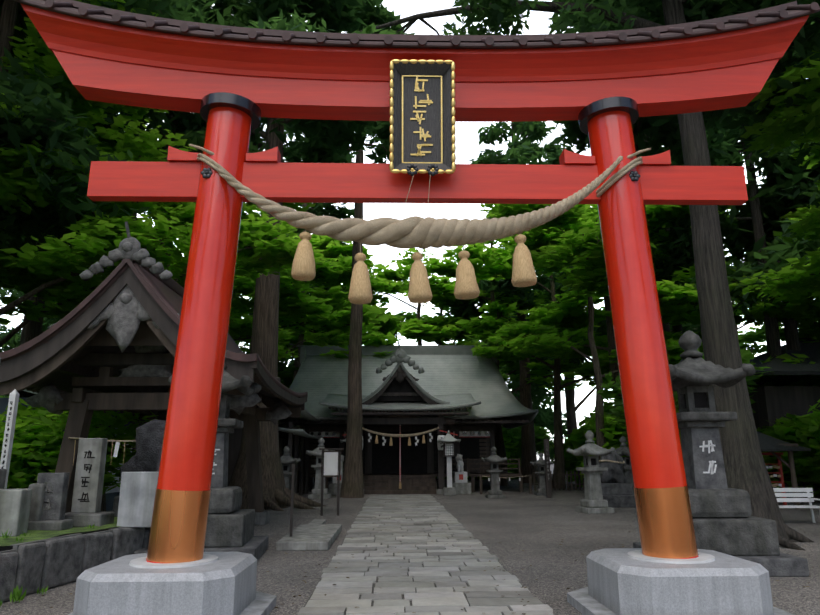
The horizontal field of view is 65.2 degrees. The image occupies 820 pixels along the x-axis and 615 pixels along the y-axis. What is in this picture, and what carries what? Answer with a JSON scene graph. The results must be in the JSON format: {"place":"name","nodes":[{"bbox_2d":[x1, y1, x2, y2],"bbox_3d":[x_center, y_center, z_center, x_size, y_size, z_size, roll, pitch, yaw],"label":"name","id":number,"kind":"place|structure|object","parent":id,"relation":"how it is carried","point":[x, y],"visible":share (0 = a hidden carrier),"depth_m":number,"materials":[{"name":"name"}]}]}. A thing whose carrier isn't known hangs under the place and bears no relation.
{"place":"outdoors","nodes":[
{"label":"outdoors","id":0,"kind":"place"},
{"bbox_2d":[329,455,343,494],"bbox_3d":[-3.430,8.144,31.298,0.950,1.907,0.950,0,-13,-2],"label":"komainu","id":1,"kind":"object","parent":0,"point":[333,488],"visible":0.35,"depth_m":30.75,"materials":[{"name":"stone"}]},
{"bbox_2d":[0,0,807,460],"label":"sky","id":2,"kind":"structure","parent":0,"point":[538,23],"materials":[{"name":"white"}]},
{"bbox_2d":[0,464,819,614],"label":"gravel ground","id":3,"kind":"structure","parent":0,"point":[556,570],"depth_m":12.99,"materials":[{"name":"grey gravel"}]},
{"bbox_2d":[0,244,70,396],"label":"tree","id":4,"kind":"object","parent":3,"relation":"on","point":[13,342],"depth_m":48.49,"materials":[{"name":"green plant"}]},
{"bbox_2d":[0,75,93,397],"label":"cedar tree","id":5,"kind":"object","parent":3,"relation":"on","point":[31,329],"visible":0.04,"depth_m":26.93,"materials":[{"name":"green plant"}]},
{"bbox_2d":[0,523,96,606],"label":"weed tufts","id":6,"kind":"object","parent":3,"relation":"on","point":[16,594],"visible":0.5,"depth_m":7.89,"materials":[{"name":"green plant"}]},
{"bbox_2d":[0,389,132,510],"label":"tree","id":7,"kind":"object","parent":3,"relation":"on","point":[111,494],"depth_m":21.73,"materials":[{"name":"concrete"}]},
{"bbox_2d":[0,517,149,602],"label":"stone retaining wall","id":8,"kind":"structure","parent":3,"relation":"on","point":[33,561],"depth_m":9.02,"materials":[{"name":"grey stone"}]},
{"bbox_2d":[0,357,6,488],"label":"tall granite monument","id":9,"kind":"object","parent":8,"relation":"on","point":[3,472],"visible":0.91,"depth_m":10.05,"materials":[{"name":"stone"}]},
{"bbox_2d":[0,389,18,488],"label":"banner","id":10,"kind":"object","parent":8,"relation":"on","point":[9,430],"visible":0.79,"depth_m":11.39,"materials":[{"name":"white fabric"}]},
{"bbox_2d":[0,489,31,535],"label":"mossy monument cube","id":11,"kind":"object","parent":8,"relation":"on","point":[15,504],"visible":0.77,"depth_m":9.32,"materials":[{"name":"stone"}]},
{"bbox_2d":[28,483,45,520],"bbox_3d":[-5.887,3.136,10.059,0.240,0.720,0.160,0,-13,-2],"label":"small round monument","id":12,"kind":"object","parent":8,"relation":"on","point":[37,502],"visible":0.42,"depth_m":10.02,"materials":[{"name":"stone"}]},
{"bbox_2d":[27,473,72,530],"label":"dark monument slab","id":13,"kind":"structure","parent":8,"relation":"on","point":[54,504],"depth_m":10.11,"materials":[{"name":"stone"}]},
{"bbox_2d":[65,438,113,526],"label":"monument inscribed slab","id":14,"kind":"structure","parent":8,"relation":"on","point":[88,486],"depth_m":10.74,"materials":[{"name":"stone"}]},
{"bbox_2d":[117,472,158,526],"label":"big monument slab","id":15,"kind":"structure","parent":8,"relation":"on","point":[136,498],"depth_m":10.61,"materials":[{"name":"stone"}]},
{"bbox_2d":[120,419,165,531],"bbox_3d":[-4.441,3.099,11.736,2.012,2.037,1.444,-6,-14,23],"label":"stone monument","id":16,"kind":"object","parent":8,"relation":"on","point":[146,457],"visible":0.06,"depth_m":11.39,"materials":[{"name":"grey stone"}]},
{"bbox_2d":[0,0,150,263],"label":"cedar tree","id":17,"kind":"object","parent":3,"relation":"on","point":[44,123],"visible":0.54,"depth_m":16.28,"materials":[{"name":"green plant"}]},
{"bbox_2d":[0,398,158,494],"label":"shrub","id":18,"kind":"object","parent":3,"relation":"on","point":[36,446],"visible":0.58,"depth_m":15.59,"materials":[{"name":"green plant"}]},
{"bbox_2d":[0,114,185,347],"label":"maple tree","id":19,"kind":"object","parent":3,"relation":"on","point":[73,293],"visible":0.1,"depth_m":21.45,"materials":[{"name":"green plant"}]},
{"bbox_2d":[0,0,192,315],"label":"maple tree","id":20,"kind":"object","parent":3,"relation":"on","point":[83,253],"visible":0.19,"depth_m":17.68,"materials":[{"name":"green plant"}]},
{"bbox_2d":[0,0,207,71],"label":"cedar tree","id":21,"kind":"object","parent":3,"relation":"on","point":[9,17],"visible":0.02,"depth_m":18.52,"materials":[{"name":"green plant"}]},
{"bbox_2d":[0,222,307,524],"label":"purification pavilion","id":22,"kind":"structure","parent":3,"relation":"on","point":[109,342],"depth_m":13.09,"materials":[{"name":"brown wood"}]},
{"bbox_2d":[88,0,223,24],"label":"cedar tree","id":23,"kind":"object","parent":3,"relation":"on","point":[155,6],"visible":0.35,"depth_m":17.28,"materials":[{"name":"green plant"}]},
{"bbox_2d":[6,202,315,359],"bbox_3d":[-11.480,1.012,29.498,12.476,15.078,12.754,5,-14,-21],"label":"maple tree","id":24,"kind":"object","parent":3,"relation":"on","point":[242,328],"visible":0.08,"depth_m":30.02,"materials":[{"name":"green plant"}]},
{"bbox_2d":[0,93,325,510],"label":"maple tree","id":25,"kind":"object","parent":3,"relation":"on","point":[257,240],"visible":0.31,"depth_m":20.71,"materials":[{"name":"green plant"}]},
{"bbox_2d":[82,0,278,453],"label":"tall cedar tree","id":26,"kind":"object","parent":3,"relation":"on","point":[227,9],"visible":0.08,"depth_m":24.73,"materials":[{"name":"green plant"}]},
{"bbox_2d":[134,349,268,560],"bbox_3d":[-3.654,2.590,11.912,1.950,3.870,1.950,1,-13,-5],"label":"stone lantern","id":27,"kind":"object","parent":3,"relation":"on","point":[230,526],"visible":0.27,"depth_m":11.51,"materials":[{"name":"grey stone"}]},
{"bbox_2d":[138,120,285,380],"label":"cedar tree","id":28,"kind":"object","parent":3,"relation":"on","point":[153,218],"depth_m":46.55,"materials":[{"name":"green plant"}]},
{"bbox_2d":[235,342,293,372],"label":"tree","id":29,"kind":"object","parent":3,"relation":"on","point":[280,367],"visible":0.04,"depth_m":56.49,"materials":[{"name":"green plant"}]},
{"bbox_2d":[143,0,389,510],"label":"tree","id":30,"kind":"object","parent":3,"relation":"on","point":[335,134],"visible":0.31,"depth_m":24.79,"materials":[{"name":"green plant"}]},
{"bbox_2d":[234,280,298,387],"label":"maple tree","id":31,"kind":"object","parent":3,"relation":"on","point":[286,377],"depth_m":46.02,"materials":[{"name":"green plant"}]},
{"bbox_2d":[228,408,322,495],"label":"shrine building","id":32,"kind":"structure","parent":3,"relation":"on","point":[289,436],"depth_m":28.88,"materials":[{"name":"brown wood"}]},
{"bbox_2d":[170,236,394,360],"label":"maple tree","id":33,"kind":"object","parent":3,"relation":"on","point":[294,303],"visible":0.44,"depth_m":33.14,"materials":[{"name":"green plant"}]},
{"bbox_2d":[281,446,300,488],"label":"stone lantern","id":34,"kind":"object","parent":3,"relation":"on","point":[287,460],"visible":0.44,"depth_m":25.24,"materials":[{"name":"grey stone"}]},
{"bbox_2d":[276,519,341,550],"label":"stone slab","id":35,"kind":"structure","parent":3,"relation":"on","point":[317,535],"depth_m":12.96,"materials":[{"name":"grey stone"}]},
{"bbox_2d":[290,464,294,536],"bbox_3d":[-2.443,4.069,13.272,0.070,1.600,0.070,0,-13,-2],"label":"post","id":36,"kind":"object","parent":35,"relation":"on","point":[292,499],"visible":0.82,"depth_m":13.28,"materials":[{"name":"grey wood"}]},
{"bbox_2d":[248,121,371,481],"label":"cedar tree","id":37,"kind":"object","parent":3,"relation":"on","point":[332,210],"visible":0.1,"depth_m":48.78,"materials":[{"name":"green plant"}]},
{"bbox_2d":[306,437,334,498],"bbox_3d":[-4.014,7.171,28.737,1.251,2.638,1.229,0,-13,-2],"label":"stone lantern","id":38,"kind":"object","parent":3,"relation":"on","point":[316,490],"visible":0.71,"depth_m":28.38,"materials":[{"name":"grey stone"}]},
{"bbox_2d":[282,333,362,480],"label":"tree","id":39,"kind":"object","parent":3,"relation":"on","point":[290,363],"depth_m":51.75,"materials":[{"name":"green plant"}]},
{"bbox_2d":[246,234,400,486],"bbox_3d":[-6.277,3.182,40.828,13.798,16.094,11.765,0,-13,-2],"label":"maple tree","id":40,"kind":"object","parent":3,"relation":"on","point":[333,248],"visible":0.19,"depth_m":39.37,"materials":[{"name":"green plant"}]},
{"bbox_2d":[319,448,343,515],"bbox_3d":[-2.473,5.418,19.942,0.750,2.020,0.200,0,-13,-2],"label":"notice board","id":41,"kind":"object","parent":3,"relation":"on","point":[330,463],"visible":1,"depth_m":20.01,"materials":[{"name":"white wood"}]},
{"bbox_2d":[283,0,404,497],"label":"cedar tree","id":42,"kind":"object","parent":3,"relation":"on","point":[352,483],"visible":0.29,"depth_m":30.21,"materials":[{"name":"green plant"}]},
{"bbox_2d":[323,262,426,343],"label":"maple tree","id":43,"kind":"object","parent":3,"relation":"on","point":[391,325],"visible":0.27,"depth_m":51.81,"materials":[{"name":"green plant"}]},
{"bbox_2d":[340,248,462,344],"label":"maple tree","id":44,"kind":"object","parent":3,"relation":"on","point":[418,329],"visible":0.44,"depth_m":45.36,"materials":[{"name":"green plant"}]},
{"bbox_2d":[278,341,538,493],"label":"shrine building","id":45,"kind":"structure","parent":3,"relation":"on","point":[418,401],"depth_m":34.36,"materials":[{"name":"green metal"}]},
{"bbox_2d":[12,0,819,614],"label":"torii","id":46,"kind":"object","parent":3,"relation":"on","point":[232,86],"visible":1,"depth_m":8.20,"materials":[{"name":"red wood"}]},
{"bbox_2d":[189,144,650,303],"bbox_3d":[0.156,-1.001,8.036,5.829,2.047,0.938,0,-13,-2],"label":"sacred rope","id":47,"kind":"object","parent":46,"relation":"attached to","point":[417,232],"visible":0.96,"depth_m":7.64,"materials":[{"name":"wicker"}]},
{"bbox_2d":[389,59,455,218],"bbox_3d":[0.158,-2.078,8.056,0.837,2.126,0.367,0,-13,-2],"label":"shrine plaque","id":48,"kind":"object","parent":46,"relation":"attached to","point":[422,122],"visible":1,"depth_m":8.17,"materials":[{"name":"brown wood"}]},
{"bbox_2d":[20,507,819,614],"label":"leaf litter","id":49,"kind":"object","parent":3,"relation":"on","point":[452,547],"visible":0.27,"depth_m":11.30,"materials":[{"name":"brown plant"}]},
{"bbox_2d":[298,494,552,614],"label":"stone path","id":50,"kind":"structure","parent":3,"relation":"on","point":[416,568],"depth_m":9.76,"materials":[{"name":"grey stone"}]},
{"bbox_2d":[437,430,460,495],"bbox_3d":[1.850,7.310,30.301,1.069,3.030,1.069,0,-13,-2],"label":"post lantern","id":51,"kind":"object","parent":3,"relation":"on","point":[448,454],"visible":0.98,"depth_m":30.15,"materials":[{"name":"stone"}]},
{"bbox_2d":[452,454,470,493],"bbox_3d":[2.468,8.155,31.455,0.950,1.907,0.950,0,-13,-2],"label":"guardian statue","id":52,"kind":"object","parent":3,"relation":"on","point":[461,484],"visible":0.98,"depth_m":31.03,"materials":[{"name":"stone"}]},
{"bbox_2d":[394,292,552,477],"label":"tree","id":53,"kind":"object","parent":3,"relation":"on","point":[459,337],"visible":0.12,"depth_m":54.96,"materials":[{"name":"green plant"}]},
{"bbox_2d":[467,434,518,479],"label":"tree","id":54,"kind":"object","parent":3,"relation":"on","point":[509,440],"depth_m":49.07,"materials":[{"name":"green plant"}]},
{"bbox_2d":[481,446,507,498],"bbox_3d":[3.714,7.216,28.114,1.042,2.198,1.015,0,-13,-2],"label":"stone lantern","id":55,"kind":"object","parent":3,"relation":"on","point":[495,492],"visible":1,"depth_m":27.85,"materials":[{"name":"grey stone"}]},
{"bbox_2d":[402,229,590,485],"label":"maple tree","id":56,"kind":"object","parent":3,"relation":"on","point":[442,291],"visible":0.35,"depth_m":42.05,"materials":[{"name":"green plant"}]},
{"bbox_2d":[434,121,581,482],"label":"cedar tree","id":57,"kind":"object","parent":3,"relation":"on","point":[525,150],"visible":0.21,"depth_m":45.45,"materials":[{"name":"green plant"}]},
{"bbox_2d":[474,423,552,479],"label":"tree","id":58,"kind":"object","parent":3,"relation":"on","point":[514,434],"visible":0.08,"depth_m":51.11,"materials":[{"name":"green plant"}]},
{"bbox_2d":[481,312,577,464],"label":"tree","id":59,"kind":"object","parent":3,"relation":"on","point":[544,417],"visible":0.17,"depth_m":61.08,"materials":[{"name":"green plant"}]},
{"bbox_2d":[479,471,584,493],"bbox_3d":[6.530,8.933,32.864,7.415,1.000,2.207,10,-17,-37],"label":"wooden fence","id":60,"kind":"object","parent":3,"relation":"on","point":[535,484],"visible":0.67,"depth_m":34.16,"materials":[{"name":"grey wood"}]},
{"bbox_2d":[530,452,552,495],"bbox_3d":[6.164,7.754,29.905,0.913,1.947,0.909,0,-13,-2],"label":"stone lantern","id":61,"kind":"object","parent":3,"relation":"on","point":[540,473],"visible":0.73,"depth_m":29.71,"materials":[{"name":"grey stone"}]},
{"bbox_2d":[499,140,586,435],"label":"cedar tree","id":62,"kind":"object","parent":3,"relation":"on","point":[555,151],"visible":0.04,"depth_m":57.87,"materials":[{"name":"green plant"}]},
{"bbox_2d":[487,257,606,437],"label":"maple tree","id":63,"kind":"object","parent":3,"relation":"on","point":[511,364],"visible":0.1,"depth_m":48.31,"materials":[{"name":"green plant"}]},
{"bbox_2d":[442,226,652,488],"bbox_3d":[8.656,1.992,37.276,13.738,16.593,10.306,0,-13,-2],"label":"maple tree","id":64,"kind":"object","parent":3,"relation":"on","point":[568,313],"visible":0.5,"depth_m":36.70,"materials":[{"name":"green plant"}]},
{"bbox_2d":[543,439,551,497],"bbox_3d":[6.013,7.026,28.010,0.200,2.500,0.208,0,-13,-2],"label":"wooden marker post","id":65,"kind":"object","parent":3,"relation":"on","point":[547,469],"visible":1,"depth_m":27.94,"materials":[{"name":"brown wood"}]},
{"bbox_2d":[553,426,595,486],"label":"tree","id":66,"kind":"object","parent":3,"relation":"on","point":[576,439],"depth_m":36.60,"materials":[{"name":"green plant"}]},
{"bbox_2d":[477,204,702,458],"bbox_3d":[8.117,1.614,28.297,10.822,13.263,10.554,-4,-14,17],"label":"maple tree","id":67,"kind":"object","parent":3,"relation":"on","point":[591,277],"visible":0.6,"depth_m":28.14,"materials":[{"name":"green plant"}]},
{"bbox_2d":[566,430,614,513],"bbox_3d":[5.886,5.275,20.707,1.200,2.575,1.222,2,-13,-10],"label":"stone lantern","id":68,"kind":"object","parent":3,"relation":"on","point":[593,501],"visible":1,"depth_m":20.45,"materials":[{"name":"grey stone"}]},
{"bbox_2d":[579,436,628,477],"bbox_3d":[10.156,7.079,29.190,4.938,2.959,5.283,0,-13,-2],"label":"shrub","id":69,"kind":"object","parent":3,"relation":"on","point":[607,444],"visible":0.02,"depth_m":27.81,"materials":[{"name":"green plant"}]},
{"bbox_2d":[581,409,628,448],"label":"tree","id":70,"kind":"object","parent":3,"relation":"on","point":[614,430],"depth_m":28.41,"materials":[{"name":"green plant"}]},
{"bbox_2d":[599,448,635,507],"bbox_3d":[7.295,6.105,23.127,1.500,2.052,1.300,0,-13,-2],"label":"sacred rock","id":71,"kind":"object","parent":3,"relation":"on","point":[617,491],"visible":0.83,"depth_m":22.63,"materials":[{"name":"stone"}]},
{"bbox_2d":[506,204,742,407],"bbox_3d":[10.267,1.728,32.725,10.496,14.993,11.366,-2,-13,8],"label":"maple tree","id":72,"kind":"object","parent":3,"relation":"on","point":[675,309],"visible":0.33,"depth_m":30.56,"materials":[{"name":"green plant"}]},
{"bbox_2d":[615,436,633,494],"bbox_3d":[8.304,6.224,24.663,1.177,2.512,1.164,5,-14,-21],"label":"stone lantern","id":73,"kind":"object","parent":3,"relation":"on","point":[622,451],"visible":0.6,"depth_m":24.49,"materials":[{"name":"grey stone"}]},
{"bbox_2d":[452,0,819,550],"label":"cedar tree","id":74,"kind":"object","parent":3,"relation":"on","point":[745,466],"visible":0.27,"depth_m":14.48,"materials":[{"name":"brown plant"}]},
{"bbox_2d":[543,7,758,336],"bbox_3d":[15.337,-5.596,38.452,12.318,31.782,12.360,6,-15,-25],"label":"cedar tree","id":75,"kind":"object","parent":3,"relation":"on","point":[677,328],"depth_m":35.49,"materials":[{"name":"green plant"}]},
{"bbox_2d":[563,134,744,364],"bbox_3d":[14.445,-5.581,40.618,12.228,32.749,11.112,-10,-16,36],"label":"cedar tree","id":76,"kind":"object","parent":3,"relation":"on","point":[602,329],"visible":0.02,"depth_m":39.37,"materials":[{"name":"green plant"}]},
{"bbox_2d":[597,348,769,443],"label":"tree","id":77,"kind":"object","parent":3,"relation":"on","point":[607,394],"visible":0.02,"depth_m":24.73,"materials":[{"name":"green plant"}]},
{"bbox_2d":[549,0,819,218],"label":"cedar tree","id":78,"kind":"object","parent":3,"relation":"on","point":[579,138],"visible":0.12,"depth_m":21.85,"materials":[{"name":"green plant"}]},
{"bbox_2d":[586,207,791,363],"bbox_3d":[17.433,2.000,34.028,14.809,15.050,12.751,0,-13,-2],"label":"maple tree","id":79,"kind":"object","parent":3,"relation":"on","point":[680,274],"visible":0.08,"depth_m":31.92,"materials":[{"name":"green plant"}]},
{"bbox_2d":[611,0,819,385],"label":"cedar tree","id":80,"kind":"object","parent":3,"relation":"on","point":[749,109],"visible":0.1,"depth_m":17.68,"materials":[{"name":"green plant"}]},
{"bbox_2d":[633,330,808,576],"bbox_3d":[4.880,2.281,10.756,1.950,3.870,1.950,-1,-13,1],"label":"stone lantern","id":81,"kind":"object","parent":3,"relation":"on","point":[725,521],"visible":0.75,"depth_m":10.37,"materials":[{"name":"grey stone"}]},
{"bbox_2d":[669,303,784,354],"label":"tree","id":82,"kind":"object","parent":3,"relation":"on","point":[746,340],"visible":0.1,"depth_m":53.11,"materials":[{"name":"green plant"}]},
{"bbox_2d":[649,113,819,385],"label":"cedar tree","id":83,"kind":"object","parent":3,"relation":"on","point":[751,210],"visible":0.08,"depth_m":30.16,"materials":[{"name":"green plant"}]},
{"bbox_2d":[678,21,819,319],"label":"cedar tree","id":84,"kind":"object","parent":3,"relation":"on","point":[782,252],"visible":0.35,"depth_m":28.21,"materials":[{"name":"green plant"}]},
{"bbox_2d":[713,75,819,385],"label":"cedar tree","id":85,"kind":"object","parent":3,"relation":"on","point":[795,195],"visible":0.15,"depth_m":28.88,"materials":[{"name":"green plant"}]},
{"bbox_2d":[736,50,819,297],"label":"maple tree","id":86,"kind":"object","parent":3,"relation":"on","point":[785,132],"visible":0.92,"depth_m":17.56,"materials":[{"name":"green plant"}]},
{"bbox_2d":[741,283,819,321],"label":"maple tree","id":87,"kind":"object","parent":3,"relation":"on","point":[803,305],"visible":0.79,"depth_m":27.34,"materials":[{"name":"green plant"}]},
{"bbox_2d":[742,338,819,502],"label":"building","id":88,"kind":"structure","parent":3,"relation":"on","point":[770,405],"depth_m":25.11,"materials":[{"name":"brown wood"}]},
{"bbox_2d":[757,431,810,509],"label":"small pavilion","id":89,"kind":"structure","parent":3,"relation":"on","point":[769,445],"depth_m":21.59,"materials":[{"name":"brown wood"}]},
{"bbox_2d":[751,353,819,387],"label":"tree","id":90,"kind":"object","parent":3,"relation":"on","point":[782,380],"visible":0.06,"depth_m":26.58,"materials":[{"name":"green plant"}]},
{"bbox_2d":[757,413,819,496],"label":"shrub","id":91,"kind":"object","parent":3,"relation":"on","point":[807,464],"visible":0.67,"depth_m":23.69,"materials":[{"name":"green plant"}]},
{"bbox_2d":[763,205,819,342],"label":"maple tree","id":92,"kind":"object","parent":3,"relation":"on","point":[809,329],"visible":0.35,"depth_m":30.08,"materials":[{"name":"green plant"}]},
{"bbox_2d":[773,202,819,273],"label":"maple tree","id":93,"kind":"object","parent":3,"relation":"on","point":[810,224],"visible":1,"depth_m":18.93,"materials":[{"name":"green plant"}]},
{"bbox_2d":[773,488,819,522],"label":"white bench","id":94,"kind":"object","parent":3,"relation":"on","point":[809,495],"visible":0.4,"depth_m":17.07,"materials":[{"name":"paint"}]},
{"bbox_2d":[790,140,819,281],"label":"maple tree","id":95,"kind":"object","parent":3,"relation":"on","point":[814,158],"visible":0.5,"depth_m":19.93,"materials":[{"name":"green plant"}]},
{"bbox_2d":[794,399,819,458],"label":"shrub","id":96,"kind":"object","parent":3,"relation":"on","point":[812,421],"visible":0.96,"depth_m":22.11,"materials":[{"name":"green plant"}]},
{"bbox_2d":[246,0,664,34],"bbox_3d":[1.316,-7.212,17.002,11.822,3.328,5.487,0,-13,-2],"label":"tree","id":97,"kind":"object","parent":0,"point":[500,15],"visible":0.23,"depth_m":16.15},
{"bbox_2d":[578,400,614,434],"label":"tree","id":98,"kind":"object","parent":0,"point":[607,407],"depth_m":37.28,"materials":[{"name":"green plant"}]}
]}

